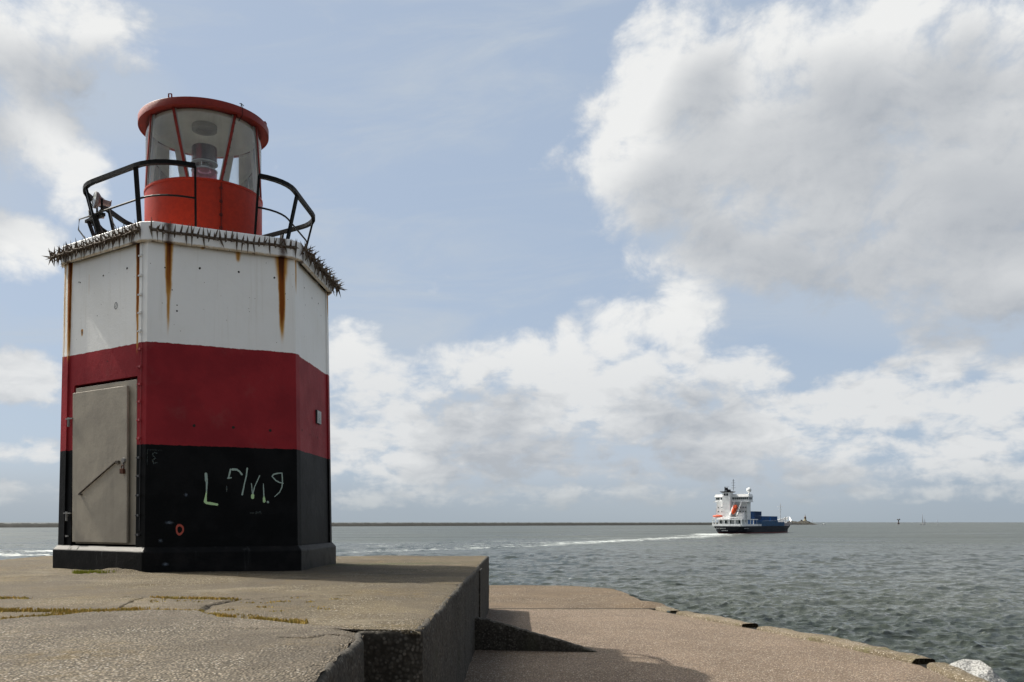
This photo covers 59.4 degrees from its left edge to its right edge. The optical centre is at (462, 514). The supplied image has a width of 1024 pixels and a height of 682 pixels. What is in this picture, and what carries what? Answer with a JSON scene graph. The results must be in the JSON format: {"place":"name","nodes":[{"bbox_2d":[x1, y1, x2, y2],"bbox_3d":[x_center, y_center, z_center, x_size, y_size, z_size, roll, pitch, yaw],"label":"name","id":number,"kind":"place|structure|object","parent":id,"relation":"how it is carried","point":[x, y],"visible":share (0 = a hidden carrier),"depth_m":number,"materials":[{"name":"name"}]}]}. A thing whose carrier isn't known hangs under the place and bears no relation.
{"place":"outdoors","nodes":[
{"label":"outdoors","id":0,"kind":"place"},
{"bbox_2d":[0,524,1023,681],"bbox_3d":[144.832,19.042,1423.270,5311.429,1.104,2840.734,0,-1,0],"label":"water","id":1,"kind":"structure","parent":0,"point":[948,593],"depth_m":124.05,"materials":[{"name":"grey liquid"}]},
{"bbox_2d":[712,479,790,533],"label":"container ship","id":2,"kind":"object","parent":1,"relation":"on","point":[733,515],"visible":0.98,"depth_m":507.10,"materials":[{"name":"paint"}]},
{"bbox_2d":[751,520,761,523],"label":"shipping container","id":3,"kind":"object","parent":2,"relation":"on","point":[755,521],"visible":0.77,"depth_m":516.10,"materials":[{"name":"blue metal"}]},
{"bbox_2d":[751,516,761,519],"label":"shipping container","id":4,"kind":"object","parent":3,"relation":"on","point":[757,517],"visible":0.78,"depth_m":518.70,"materials":[{"name":"blue metal"}]},
{"bbox_2d":[751,511,761,515],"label":"shipping container","id":5,"kind":"object","parent":4,"relation":"on","point":[756,513],"visible":0.95,"depth_m":517.40,"materials":[{"name":"blue metal"}]},
{"bbox_2d":[769,516,776,519],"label":"shipping container","id":6,"kind":"object","parent":2,"relation":"on","point":[772,517],"visible":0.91,"depth_m":540.78,"materials":[{"name":"blue metal"}]},
{"bbox_2d":[0,522,1023,524],"bbox_3d":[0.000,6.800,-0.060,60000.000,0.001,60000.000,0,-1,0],"label":"open water","id":7,"kind":"structure","parent":0,"point":[1007,523],"depth_m":16053.79,"materials":[{"name":"grey liquid"}]},
{"bbox_2d":[0,522,799,527],"bbox_3d":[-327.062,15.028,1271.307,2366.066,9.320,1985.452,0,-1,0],"label":"breakwater","id":8,"kind":"object","parent":7,"relation":"in","point":[12,525],"visible":0.43,"depth_m":1534.94,"materials":[{"name":"grey stone"}]},
{"bbox_2d":[788,521,817,524],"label":"rock island","id":9,"kind":"object","parent":7,"relation":"in","point":[804,522],"visible":0.53,"depth_m":2260.55,"materials":[{"name":"stone"}]},
{"bbox_2d":[0,0,1023,521],"label":"sky","id":10,"kind":"structure","parent":0,"point":[595,260],"materials":[{"name":"blue"}]},
{"bbox_2d":[489,585,665,607],"bbox_3d":[-2.138,1.673,18.751,11.724,0.109,5.670,0,-1,0],"label":"apron","id":11,"kind":"object","parent":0,"point":[527,596],"visible":0.19,"depth_m":18.15,"materials":[{"name":"beige concrete"}]},
{"bbox_2d":[348,609,955,681],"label":"road","id":12,"kind":"structure","parent":0,"point":[638,645],"depth_m":10.27,"materials":[{"name":"beige concrete"}]},
{"bbox_2d":[316,556,488,681],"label":"platform side","id":13,"kind":"structure","parent":12,"relation":"on","point":[440,647],"depth_m":5.31,"materials":[{"name":"concrete"}]},
{"bbox_2d":[0,626,363,681],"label":"platform slab","id":14,"kind":"structure","parent":13,"relation":"on","point":[95,654],"depth_m":4.04,"materials":[{"name":"concrete"}]},
{"bbox_2d":[0,555,485,634],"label":"platform","id":15,"kind":"structure","parent":13,"relation":"on","point":[403,594],"depth_m":7.47,"materials":[{"name":"concrete"}]},
{"bbox_2d":[0,569,340,623],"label":"moss","id":16,"kind":"object","parent":15,"relation":"on","point":[63,611],"visible":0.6,"depth_m":5.96,"materials":[{"name":"green"}]},
{"bbox_2d":[44,93,346,572],"bbox_3d":[-3.574,-2.365,12.485,3.772,6.250,3.911,0,-1,0],"label":"lighthouse","id":17,"kind":"object","parent":15,"relation":"on","point":[195,416],"visible":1,"depth_m":11.18,"materials":[{"name":"paint"}]},
{"bbox_2d":[63,379,136,544],"bbox_3d":[-4.529,-0.627,11.171,1.434,2.000,0.119,0,-1,35],"label":"door","id":18,"kind":"structure","parent":17,"relation":"in","point":[104,418],"depth_m":11.07,"materials":[{"name":"metal"}]},
{"bbox_2d":[479,568,481,617],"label":"platform pier","id":19,"kind":"structure","parent":13,"relation":"attached to","point":[480,592],"depth_m":11.83,"materials":[{"name":"concrete"}]},
{"bbox_2d":[475,617,596,651],"bbox_3d":[0.874,1.450,10.783,1.494,0.410,0.188,0,-1,8],"label":"concrete wedge","id":20,"kind":"object","parent":12,"relation":"on","point":[490,634],"visible":0.91,"depth_m":10.74,"materials":[{"name":"grey concrete"}]},
{"bbox_2d":[489,608,655,608],"bbox_3d":[-2.200,1.680,15.901,11.800,0.016,0.030,0,-1,0],"label":"road joint","id":21,"kind":"object","parent":12,"relation":"on","point":[572,608],"depth_m":15.89,"materials":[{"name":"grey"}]},
{"bbox_2d":[676,611,758,627],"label":"kerb","id":22,"kind":"structure","parent":12,"relation":"on","point":[721,619],"depth_m":13.85,"materials":[{"name":"concrete"}]},
{"bbox_2d":[671,613,926,667],"bbox_3d":[4.377,1.683,12.390,0.523,0.050,6.108,0,-1,-14],"label":"kerb gap","id":23,"kind":"object","parent":12,"relation":"on","point":[924,665],"visible":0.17,"depth_m":9.75,"materials":[{"name":"black"}]},
{"bbox_2d":[927,662,989,681],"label":"kerb","id":24,"kind":"structure","parent":12,"relation":"on","point":[954,673],"depth_m":8.91,"materials":[{"name":"concrete"}]},
{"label":"embankment","id":25,"kind":"structure","parent":0,"visible":0},
{"bbox_2d":[655,606,679,612],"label":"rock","id":26,"kind":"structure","parent":25,"relation":"on","point":[664,609],"depth_m":15.59,"materials":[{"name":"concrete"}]},
{"bbox_2d":[756,626,934,663],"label":"kerb","id":27,"kind":"structure","parent":25,"relation":"on","point":[886,652],"depth_m":10.91,"materials":[{"name":"concrete"}]},
{"bbox_2d":[950,659,1005,681],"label":"boulder","id":28,"kind":"object","parent":25,"relation":"on","point":[980,669],"visible":0.5,"depth_m":9.37,"materials":[{"name":"stone"}]}
]}

